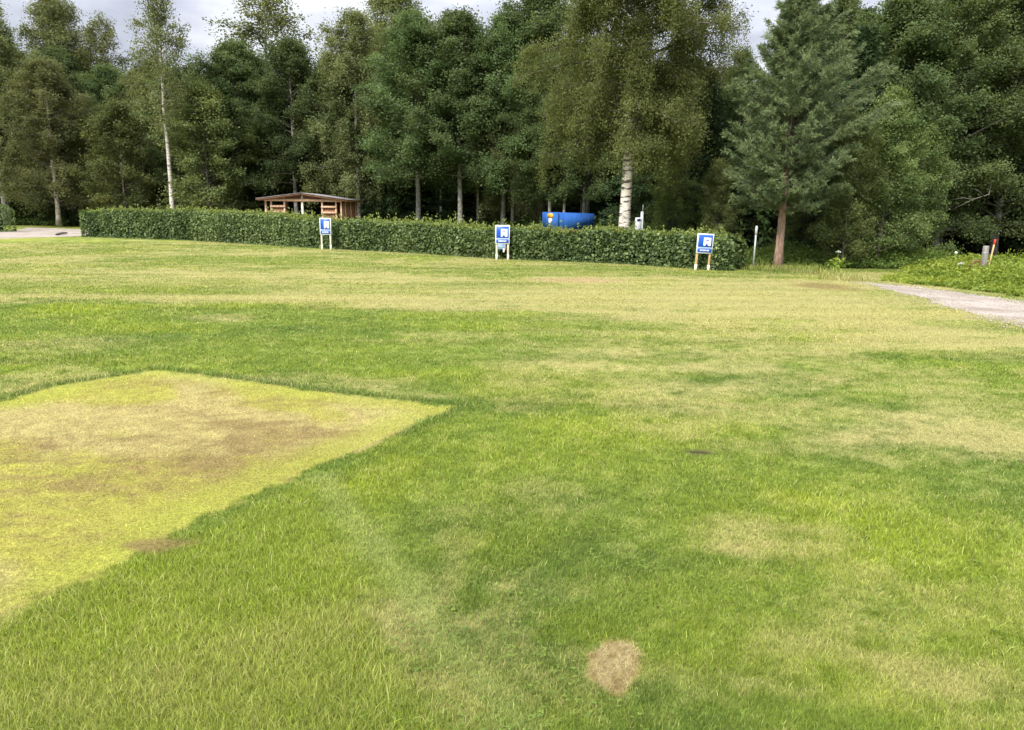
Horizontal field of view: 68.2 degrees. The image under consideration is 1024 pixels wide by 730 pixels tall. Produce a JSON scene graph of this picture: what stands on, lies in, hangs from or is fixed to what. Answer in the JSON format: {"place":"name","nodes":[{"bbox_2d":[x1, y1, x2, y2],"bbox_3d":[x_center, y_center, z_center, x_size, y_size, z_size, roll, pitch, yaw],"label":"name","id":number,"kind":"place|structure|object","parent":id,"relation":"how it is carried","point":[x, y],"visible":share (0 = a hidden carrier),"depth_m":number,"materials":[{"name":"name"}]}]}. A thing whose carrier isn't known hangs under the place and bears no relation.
{"place":"outdoors","nodes":[
{"label":"outdoors","id":0,"kind":"place"},
{"bbox_2d":[0,227,87,237],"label":"gravel path","id":1,"kind":"structure","parent":0,"point":[27,232],"depth_m":41.13,"materials":[{"name":"beige gravel"}]},
{"bbox_2d":[0,0,933,81],"label":"sky","id":2,"kind":"structure","parent":0,"point":[191,12],"materials":[{"name":"white"}]},
{"bbox_2d":[0,241,1023,729],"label":"lawn grass","id":3,"kind":"structure","parent":0,"point":[308,665],"depth_m":3.85,"materials":[{"name":"green plant"}]},
{"bbox_2d":[0,223,1023,729],"bbox_3d":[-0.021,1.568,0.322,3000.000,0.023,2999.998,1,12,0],"label":"ground","id":4,"kind":"structure","parent":0,"point":[142,483],"depth_m":5.10,"materials":[{"name":"green plant"}]},
{"bbox_2d":[0,203,16,231],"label":"hedge","id":5,"kind":"object","parent":4,"relation":"on","point":[5,218],"visible":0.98,"depth_m":42.53,"materials":[{"name":"green plant"}]},
{"bbox_2d":[0,60,25,210],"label":"alder tree","id":6,"kind":"object","parent":4,"relation":"on","point":[6,138],"visible":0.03,"depth_m":56.64,"materials":[{"name":"green plant"}]},
{"bbox_2d":[0,1,72,224],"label":"birch tree","id":7,"kind":"object","parent":4,"relation":"on","point":[8,50],"visible":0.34,"depth_m":52.80,"materials":[{"name":"green plant"}]},
{"bbox_2d":[8,186,79,216],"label":"spruce tree","id":8,"kind":"object","parent":4,"relation":"on","point":[41,203],"depth_m":61.31,"materials":[{"name":"green plant"}]},
{"bbox_2d":[3,71,86,215],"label":"alder tree","id":9,"kind":"object","parent":4,"relation":"on","point":[55,165],"visible":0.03,"depth_m":56.32,"materials":[{"name":"green plant"}]},
{"bbox_2d":[3,43,98,224],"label":"alder tree","id":10,"kind":"object","parent":4,"relation":"on","point":[65,59],"visible":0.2,"depth_m":55.41,"materials":[{"name":"green plant"}]},
{"bbox_2d":[10,0,101,210],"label":"birch tree","id":11,"kind":"object","parent":4,"relation":"on","point":[53,18],"visible":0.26,"depth_m":57.11,"materials":[{"name":"green plant"}]},
{"bbox_2d":[0,56,120,226],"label":"birch tree","id":12,"kind":"object","parent":4,"relation":"on","point":[38,77],"visible":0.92,"depth_m":50.18,"materials":[{"name":"green plant"}]},
{"bbox_2d":[59,192,110,212],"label":"spruce tree","id":13,"kind":"object","parent":4,"relation":"on","point":[84,204],"visible":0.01,"depth_m":61.12,"materials":[{"name":"green plant"}]},
{"bbox_2d":[69,9,135,187],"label":"slim birch tree","id":14,"kind":"object","parent":4,"relation":"on","point":[101,47],"visible":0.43,"depth_m":57.65,"materials":[{"name":"green plant"}]},
{"bbox_2d":[63,59,149,191],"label":"alder tree","id":15,"kind":"object","parent":4,"relation":"on","point":[105,79],"visible":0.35,"depth_m":54.19,"materials":[{"name":"green plant"}]},
{"bbox_2d":[58,95,181,209],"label":"rowan tree","id":16,"kind":"object","parent":4,"relation":"on","point":[116,113],"visible":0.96,"depth_m":48.64,"materials":[{"name":"green plant"}]},
{"bbox_2d":[91,67,178,209],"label":"birch tree","id":17,"kind":"object","parent":4,"relation":"on","point":[154,199],"visible":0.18,"depth_m":54.03,"materials":[{"name":"green plant"}]},
{"bbox_2d":[128,57,175,208],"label":"alder tree","id":18,"kind":"object","parent":4,"relation":"on","point":[137,65],"visible":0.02,"depth_m":59.53,"materials":[{"name":"green plant"}]},
{"bbox_2d":[120,0,205,209],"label":"slim birch tree","id":19,"kind":"object","parent":4,"relation":"on","point":[157,18],"visible":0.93,"depth_m":44.87,"materials":[{"name":"green plant"}]},
{"bbox_2d":[124,65,210,204],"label":"alder tree","id":20,"kind":"object","parent":4,"relation":"on","point":[162,161],"visible":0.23,"depth_m":53.52,"materials":[{"name":"green plant"}]},
{"bbox_2d":[157,69,224,209],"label":"birch tree","id":21,"kind":"object","parent":4,"relation":"on","point":[178,130],"visible":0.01,"depth_m":57.10,"materials":[{"name":"green plant"}]},
{"bbox_2d":[147,77,264,210],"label":"rowan tree","id":22,"kind":"object","parent":4,"relation":"on","point":[207,105],"visible":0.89,"depth_m":46.72,"materials":[{"name":"green plant"}]},
{"bbox_2d":[175,88,251,208],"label":"alder tree","id":23,"kind":"object","parent":4,"relation":"on","point":[218,183],"visible":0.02,"depth_m":52.56,"materials":[{"name":"green plant"}]},
{"bbox_2d":[203,133,258,209],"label":"birch tree","id":24,"kind":"object","parent":4,"relation":"on","point":[225,199],"visible":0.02,"depth_m":56.19,"materials":[{"name":"green plant"}]},
{"bbox_2d":[176,36,300,204],"bbox_3d":[-18.201,-15.605,51.518,8.553,12.635,8.096,-2,12,-11],"label":"alder tree","id":25,"kind":"object","parent":4,"relation":"on","point":[238,60],"visible":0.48,"depth_m":49.29,"materials":[{"name":"green plant"}]},
{"bbox_2d":[236,58,278,116],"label":"alder tree","id":26,"kind":"object","parent":4,"relation":"on","point":[263,73],"depth_m":53.77,"materials":[{"name":"green plant"}]},
{"bbox_2d":[198,0,318,130],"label":"slim birch tree","id":27,"kind":"object","parent":4,"relation":"on","point":[263,21],"visible":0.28,"depth_m":52.70,"materials":[{"name":"green plant"}]},
{"bbox_2d":[227,68,293,212],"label":"spruce tree","id":28,"kind":"object","parent":4,"relation":"on","point":[252,196],"visible":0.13,"depth_m":51.41,"materials":[{"name":"green plant"}]},
{"bbox_2d":[251,80,325,212],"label":"alder tree","id":29,"kind":"object","parent":4,"relation":"on","point":[287,154],"visible":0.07,"depth_m":51.25,"materials":[{"name":"green plant"}]},
{"bbox_2d":[256,77,320,213],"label":"spruce tree","id":30,"kind":"object","parent":4,"relation":"on","point":[297,191],"visible":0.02,"depth_m":54.91,"materials":[{"name":"green plant"}]},
{"bbox_2d":[230,30,351,212],"bbox_3d":[-13.956,-14.976,48.954,8.440,12.548,7.796,-1,12,-7],"label":"alder tree","id":31,"kind":"object","parent":4,"relation":"on","point":[288,58],"visible":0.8,"depth_m":47.63,"materials":[{"name":"green plant"}]},
{"bbox_2d":[255,193,364,218],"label":"open shed","id":32,"kind":"structure","parent":4,"relation":"on","point":[336,206],"depth_m":41.11,"materials":[{"name":"brown wood"}]},
{"bbox_2d":[288,174,342,216],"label":"spruce tree","id":33,"kind":"object","parent":4,"relation":"on","point":[317,207],"visible":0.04,"depth_m":53.67,"materials":[{"name":"green plant"}]},
{"bbox_2d":[278,69,355,196],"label":"alder tree","id":34,"kind":"object","parent":4,"relation":"on","point":[302,183],"visible":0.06,"depth_m":49.67,"materials":[{"name":"green plant"}]},
{"bbox_2d":[282,51,364,181],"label":"alder tree","id":35,"kind":"object","parent":4,"relation":"on","point":[319,70],"visible":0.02,"depth_m":51.17,"materials":[{"name":"green plant"}]},
{"bbox_2d":[319,218,331,249],"bbox_3d":[-7.083,-4.928,28.763,0.450,1.310,0.084,2,12,7],"label":"camper sign","id":36,"kind":"object","parent":4,"relation":"on","point":[325,226],"visible":0.88,"depth_m":28.68,"materials":[{"name":"blue metal"}]},
{"bbox_2d":[301,55,395,217],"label":"alder tree","id":37,"kind":"object","parent":4,"relation":"on","point":[352,128],"visible":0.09,"depth_m":47.86,"materials":[{"name":"green plant"}]},
{"bbox_2d":[288,5,409,219],"bbox_3d":[-10.150,-15.382,47.788,7.543,13.932,8.238,-5,13,-24],"label":"birch tree","id":38,"kind":"object","parent":4,"relation":"on","point":[353,49],"visible":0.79,"depth_m":46.40,"materials":[{"name":"green plant"}]},
{"bbox_2d":[0,203,757,255],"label":"undergrowth","id":39,"kind":"object","parent":4,"relation":"on","point":[49,218],"visible":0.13,"depth_m":54.31,"materials":[{"name":"green plant"}]},
{"bbox_2d":[342,0,438,215],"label":"birch tree","id":40,"kind":"object","parent":4,"relation":"on","point":[383,6],"visible":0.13,"depth_m":49.42,"materials":[{"name":"green plant"}]},
{"bbox_2d":[358,79,429,221],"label":"spruce tree","id":41,"kind":"object","parent":4,"relation":"on","point":[389,208],"visible":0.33,"depth_m":48.57,"materials":[{"name":"green plant"}]},
{"bbox_2d":[349,6,476,220],"bbox_3d":[-5.727,-14.238,44.845,8.108,12.989,9.247,-5,13,-26],"label":"alder tree","id":42,"kind":"object","parent":4,"relation":"on","point":[407,35],"visible":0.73,"depth_m":42.78,"materials":[{"name":"green plant"}]},
{"bbox_2d":[79,204,747,270],"bbox_3d":[-7.065,-5.474,30.047,32.785,1.728,2.603,8,14,31],"label":"hedge","id":43,"kind":"object","parent":4,"relation":"on","point":[646,247],"visible":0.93,"depth_m":27.03,"materials":[{"name":"green plant"}]},
{"bbox_2d":[391,79,439,219],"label":"spruce tree","id":44,"kind":"object","parent":4,"relation":"on","point":[423,183],"visible":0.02,"depth_m":52.50,"materials":[{"name":"green plant"}]},
{"bbox_2d":[422,102,447,215],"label":"slim birch tree","id":45,"kind":"object","parent":4,"relation":"on","point":[440,190],"depth_m":47.77,"materials":[{"name":"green plant"}]},
{"bbox_2d":[381,3,515,222],"bbox_3d":[-3.616,-13.889,43.492,8.374,12.895,7.927,9,14,36],"label":"alder tree","id":46,"kind":"object","parent":4,"relation":"on","point":[454,33],"visible":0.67,"depth_m":41.93,"materials":[{"name":"green plant"}]},
{"bbox_2d":[423,180,488,219],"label":"spruce tree","id":47,"kind":"object","parent":4,"relation":"on","point":[427,204],"visible":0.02,"depth_m":50.94,"materials":[{"name":"green plant"}]},
{"bbox_2d":[421,47,500,225],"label":"spruce tree","id":48,"kind":"object","parent":4,"relation":"on","point":[448,201],"visible":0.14,"depth_m":47.31,"materials":[{"name":"green plant"}]},
{"bbox_2d":[461,79,478,221],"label":"slim birch tree","id":49,"kind":"object","parent":4,"relation":"on","point":[477,215],"visible":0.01,"depth_m":46.38,"materials":[{"name":"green plant"}]},
{"bbox_2d":[432,2,544,224],"bbox_3d":[-0.593,-13.744,43.355,8.574,12.747,7.919,9,14,34],"label":"alder tree","id":50,"kind":"object","parent":4,"relation":"on","point":[508,41],"visible":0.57,"depth_m":41.37,"materials":[{"name":"green plant"}]},
{"bbox_2d":[471,166,521,220],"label":"alder tree","id":51,"kind":"object","parent":4,"relation":"on","point":[510,201],"depth_m":50.09,"materials":[{"name":"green plant"}]},
{"bbox_2d":[495,225,509,259],"bbox_3d":[-0.309,-3.899,24.430,0.470,1.220,0.084,1,12,2],"label":"camper sign","id":52,"kind":"object","parent":4,"relation":"on","point":[502,236],"visible":0.92,"depth_m":24.36,"materials":[{"name":"blue metal"}]},
{"bbox_2d":[464,60,560,225],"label":"spruce tree","id":53,"kind":"object","parent":4,"relation":"on","point":[497,198],"visible":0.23,"depth_m":43.36,"materials":[{"name":"green plant"}]},
{"bbox_2d":[1,320,1023,729],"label":"clover","id":54,"kind":"object","parent":4,"relation":"on","point":[409,688],"visible":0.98,"depth_m":3.04,"materials":[{"name":"green plant"}]},
{"bbox_2d":[10,192,1021,251],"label":"forest understory","id":55,"kind":"object","parent":4,"relation":"on","point":[765,222],"visible":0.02,"depth_m":30.88,"materials":[{"name":"green plant"}]},
{"bbox_2d":[488,192,566,224],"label":"spruce tree","id":56,"kind":"object","parent":4,"relation":"on","point":[532,205],"visible":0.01,"depth_m":57.18,"materials":[{"name":"green plant"}]},
{"bbox_2d":[464,0,594,223],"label":"alder tree","id":57,"kind":"object","parent":4,"relation":"on","point":[544,15],"visible":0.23,"depth_m":41.56,"materials":[{"name":"green plant"}]},
{"bbox_2d":[507,37,559,210],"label":"alder tree","id":58,"kind":"object","parent":4,"relation":"on","point":[514,180],"depth_m":49.01,"materials":[{"name":"green plant"}]},
{"bbox_2d":[491,48,582,211],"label":"alder tree","id":59,"kind":"object","parent":4,"relation":"on","point":[551,192],"visible":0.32,"depth_m":39.89,"materials":[{"name":"green plant"}]},
{"bbox_2d":[533,33,579,211],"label":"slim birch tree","id":60,"kind":"object","parent":4,"relation":"on","point":[564,206],"visible":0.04,"depth_m":38.69,"materials":[{"name":"green plant"}]},
{"bbox_2d":[542,212,593,231],"bbox_3d":[2.656,-6.501,36.025,2.027,1.520,1.627,-5,13,-24],"label":"steel container","id":61,"kind":"object","parent":4,"relation":"on","point":[570,220],"visible":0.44,"depth_m":35.31,"materials":[{"name":"blue metal"}]},
{"bbox_2d":[518,52,622,212],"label":"alder tree","id":62,"kind":"object","parent":4,"relation":"on","point":[571,188],"visible":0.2,"depth_m":37.87,"materials":[{"name":"green plant"}]},
{"bbox_2d":[530,51,620,211],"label":"alder tree","id":63,"kind":"object","parent":4,"relation":"on","point":[564,169],"visible":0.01,"depth_m":39.47,"materials":[{"name":"green plant"}]},
{"bbox_2d":[527,40,636,212],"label":"alder tree","id":64,"kind":"object","parent":4,"relation":"on","point":[588,196],"visible":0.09,"depth_m":37.87,"materials":[{"name":"green plant"}]},
{"bbox_2d":[553,198,618,225],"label":"spruce tree","id":65,"kind":"object","parent":4,"relation":"on","point":[576,209],"visible":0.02,"depth_m":46.48,"materials":[{"name":"green plant"}]},
{"bbox_2d":[579,111,646,225],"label":"spruce tree","id":66,"kind":"object","parent":4,"relation":"on","point":[598,205],"visible":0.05,"depth_m":40.52,"materials":[{"name":"green plant"}]},
{"bbox_2d":[594,65,670,227],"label":"spruce tree","id":67,"kind":"object","parent":4,"relation":"on","point":[638,189],"visible":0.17,"depth_m":34.71,"materials":[{"name":"green plant"}]},
{"bbox_2d":[510,0,758,229],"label":"birch tree","id":68,"kind":"object","parent":4,"relation":"on","point":[637,72],"visible":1,"depth_m":24.32,"materials":[{"name":"green plant"}]},
{"bbox_2d":[635,204,643,229],"bbox_3d":[4.229,-4.406,25.179,0.267,1.850,0.149,-2,12,-11],"label":"power post","id":69,"kind":"object","parent":4,"relation":"on","point":[639,223],"visible":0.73,"depth_m":25.07,"materials":[{"name":"grey plastic"}]},
{"bbox_2d":[631,35,707,220],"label":"alder tree","id":70,"kind":"object","parent":4,"relation":"on","point":[650,208],"visible":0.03,"depth_m":34.30,"materials":[{"name":"green plant"}]},
{"bbox_2d":[645,155,703,232],"bbox_3d":[6.146,-6.178,28.773,2.468,3.932,1.969,6,13,25],"label":"willow bush","id":71,"kind":"object","parent":4,"relation":"on","point":[659,215],"visible":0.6,"depth_m":28.58,"materials":[{"name":"green plant"}]},
{"bbox_2d":[650,82,741,224],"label":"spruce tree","id":72,"kind":"object","parent":4,"relation":"on","point":[703,149],"visible":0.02,"depth_m":33.29,"materials":[{"name":"green plant"}]},
{"bbox_2d":[694,233,713,269],"bbox_3d":[5.342,-3.087,21.067,0.475,1.135,0.084,2,11,-7],"label":"camper sign","id":73,"kind":"object","parent":4,"relation":"on","point":[704,245],"visible":0.9,"depth_m":20.99,"materials":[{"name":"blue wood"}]},
{"bbox_2d":[660,67,754,243],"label":"spruce tree","id":74,"kind":"object","parent":4,"relation":"on","point":[716,125],"visible":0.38,"depth_m":28.92,"materials":[{"name":"green plant"}]},
{"bbox_2d":[689,154,746,238],"bbox_3d":[7.046,-5.370,25.931,1.910,3.617,1.773,-6,13,-29],"label":"willow bush","id":75,"kind":"object","parent":4,"relation":"on","point":[722,179],"visible":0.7,"depth_m":25.64,"materials":[{"name":"green plant"}]},
{"bbox_2d":[689,41,776,246],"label":"alder tree","id":76,"kind":"object","parent":4,"relation":"on","point":[745,62],"visible":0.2,"depth_m":29.22,"materials":[{"name":"green plant"}]},
{"bbox_2d":[721,71,749,207],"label":"spruce tree","id":77,"kind":"object","parent":4,"relation":"on","point":[735,121],"visible":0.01,"depth_m":37.63,"materials":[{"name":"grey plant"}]},
{"bbox_2d":[752,226,757,265],"bbox_3d":[7.009,-3.366,21.823,0.071,1.280,0.071,2,12,0],"label":"metal pole","id":78,"kind":"object","parent":4,"relation":"on","point":[756,229],"visible":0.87,"depth_m":21.78,"materials":[{"name":"metal"}]},
{"bbox_2d":[755,53,774,116],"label":"alder tree","id":79,"kind":"object","parent":4,"relation":"on","point":[766,70],"depth_m":46.67,"materials":[{"name":"green plant"}]},
{"bbox_2d":[731,69,803,248],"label":"spruce tree","id":80,"kind":"object","parent":4,"relation":"on","point":[775,221],"visible":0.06,"depth_m":29.74,"materials":[{"name":"green plant"}]},
{"bbox_2d":[773,175,830,248],"bbox_3d":[10.085,-5.147,25.886,2.141,3.167,2.041,7,13,26],"label":"willow bush","id":81,"kind":"object","parent":4,"relation":"on","point":[793,230],"visible":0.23,"depth_m":25.88,"materials":[{"name":"green plant"}]},
{"bbox_2d":[740,261,872,281],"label":"rough grass","id":82,"kind":"structure","parent":4,"relation":"on","point":[830,273],"depth_m":20.74,"materials":[{"name":"green plant"}]},
{"bbox_2d":[721,0,912,267],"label":"pine tree","id":83,"kind":"object","parent":4,"relation":"on","point":[798,45],"visible":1,"depth_m":20.50,"materials":[{"name":"green plant"}]},
{"bbox_2d":[764,0,869,250],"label":"alder tree","id":84,"kind":"object","parent":4,"relation":"on","point":[847,4],"visible":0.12,"depth_m":27.52,"materials":[{"name":"green plant"}]},
{"bbox_2d":[827,250,846,270],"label":"white wildflower","id":85,"kind":"object","parent":4,"relation":"on","point":[836,262],"visible":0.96,"depth_m":21.12,"materials":[{"name":"green plant"}]},
{"bbox_2d":[799,5,879,248],"bbox_3d":[13.754,-9.152,29.959,4.288,9.506,4.830,-3,12,-16],"label":"spruce tree","id":86,"kind":"object","parent":4,"relation":"on","point":[871,8],"visible":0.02,"depth_m":28.84,"materials":[{"name":"green plant"}]},
{"bbox_2d":[771,22,914,254],"bbox_3d":[11.687,-7.377,25.444,4.757,7.776,4.742,12,16,43],"label":"spruce tree","id":87,"kind":"object","parent":4,"relation":"on","point":[870,36],"visible":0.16,"depth_m":24.70,"materials":[{"name":"green plant"}]},
{"bbox_2d":[730,239,964,268],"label":"shade herbs","id":88,"kind":"object","parent":4,"relation":"on","point":[800,255],"visible":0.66,"depth_m":23.20,"materials":[{"name":"green plant"}]},
{"bbox_2d":[803,110,894,267],"bbox_3d":[10.011,-5.131,22.261,2.198,4.620,2.755,8,13,30],"label":"willow bush","id":89,"kind":"object","parent":4,"relation":"on","point":[844,206],"visible":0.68,"depth_m":21.98,"materials":[{"name":"green plant"}]},
{"bbox_2d":[832,80,941,266],"bbox_3d":[11.371,-5.699,22.894,2.946,5.695,3.174,6,13,23],"label":"willow bush","id":90,"kind":"object","parent":4,"relation":"on","point":[893,153],"visible":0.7,"depth_m":22.38,"materials":[{"name":"green plant"}]},
{"bbox_2d":[841,0,969,245],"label":"alder tree","id":91,"kind":"object","parent":4,"relation":"on","point":[940,69],"visible":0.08,"depth_m":25.59,"materials":[{"name":"green plant"}]},
{"bbox_2d":[815,0,1006,211],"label":"alder tree","id":92,"kind":"object","parent":4,"relation":"on","point":[930,28],"visible":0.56,"depth_m":24.88,"materials":[{"name":"green plant"}]},
{"bbox_2d":[877,116,966,254],"bbox_3d":[13.399,-5.644,24.590,2.659,4.776,2.788,2,12,8],"label":"willow bush","id":93,"kind":"object","parent":4,"relation":"on","point":[934,166],"visible":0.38,"depth_m":24.10,"materials":[{"name":"green plant"}]},
{"bbox_2d":[873,248,1023,295],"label":"verge weeds","id":94,"kind":"object","parent":4,"relation":"on","point":[1004,273],"visible":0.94,"depth_m":18.87,"materials":[{"name":"green plant"}]},
{"bbox_2d":[886,0,1023,249],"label":"alder tree","id":95,"kind":"object","parent":4,"relation":"on","point":[966,11],"visible":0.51,"depth_m":25.56,"materials":[{"name":"green plant"}]},
{"bbox_2d":[952,184,990,209],"bbox_3d":[15.815,-5.744,25.772,2.113,0.929,0.569,-4,13,-23],"label":"dead branch","id":96,"kind":"object","parent":95,"relation":"hanging from","point":[975,198],"visible":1,"depth_m":25.58,"materials":[{"name":"grey wood"}]},
{"bbox_2d":[937,5,1023,253],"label":"alder tree","id":97,"kind":"object","parent":4,"relation":"on","point":[1004,87],"visible":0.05,"depth_m":27.48,"materials":[{"name":"green plant"}]},
{"bbox_2d":[943,0,1023,254],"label":"alder tree","id":98,"kind":"object","parent":4,"relation":"on","point":[1011,201],"visible":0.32,"depth_m":26.93,"materials":[{"name":"green plant"}]},
{"bbox_2d":[943,8,1023,254],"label":"spruce tree","id":99,"kind":"object","parent":4,"relation":"on","point":[978,245],"visible":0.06,"depth_m":29.86,"materials":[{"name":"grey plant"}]},
{"bbox_2d":[981,246,988,266],"bbox_3d":[12.756,-2.787,20.423,0.131,0.860,0.106,-2,12,-11],"label":"metal post","id":100,"kind":"object","parent":4,"relation":"on","point":[985,252],"visible":0.65,"depth_m":20.35,"materials":[{"name":"metal"}]},
{"bbox_2d":[989,239,995,264],"bbox_3d":[13.112,-2.923,20.700,0.046,1.030,0.042,7,12,-1],"label":"marker stake","id":101,"kind":"object","parent":4,"relation":"on","point":[994,242],"visible":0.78,"depth_m":20.65,"materials":[{"name":"yellow wood"}]},
{"bbox_2d":[964,165,1022,250],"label":"spruce tree","id":102,"kind":"object","parent":4,"relation":"on","point":[1000,243],"visible":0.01,"depth_m":31.90,"materials":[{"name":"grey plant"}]},
{"bbox_2d":[975,81,1023,243],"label":"alder tree","id":103,"kind":"object","parent":4,"relation":"on","point":[1015,214],"visible":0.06,"depth_m":28.82,"materials":[{"name":"green plant"}]},
{"bbox_2d":[852,281,1023,327],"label":"gravel road","id":104,"kind":"structure","parent":0,"point":[963,301],"depth_m":14.12,"materials":[{"name":"grey gravel"}]}
]}

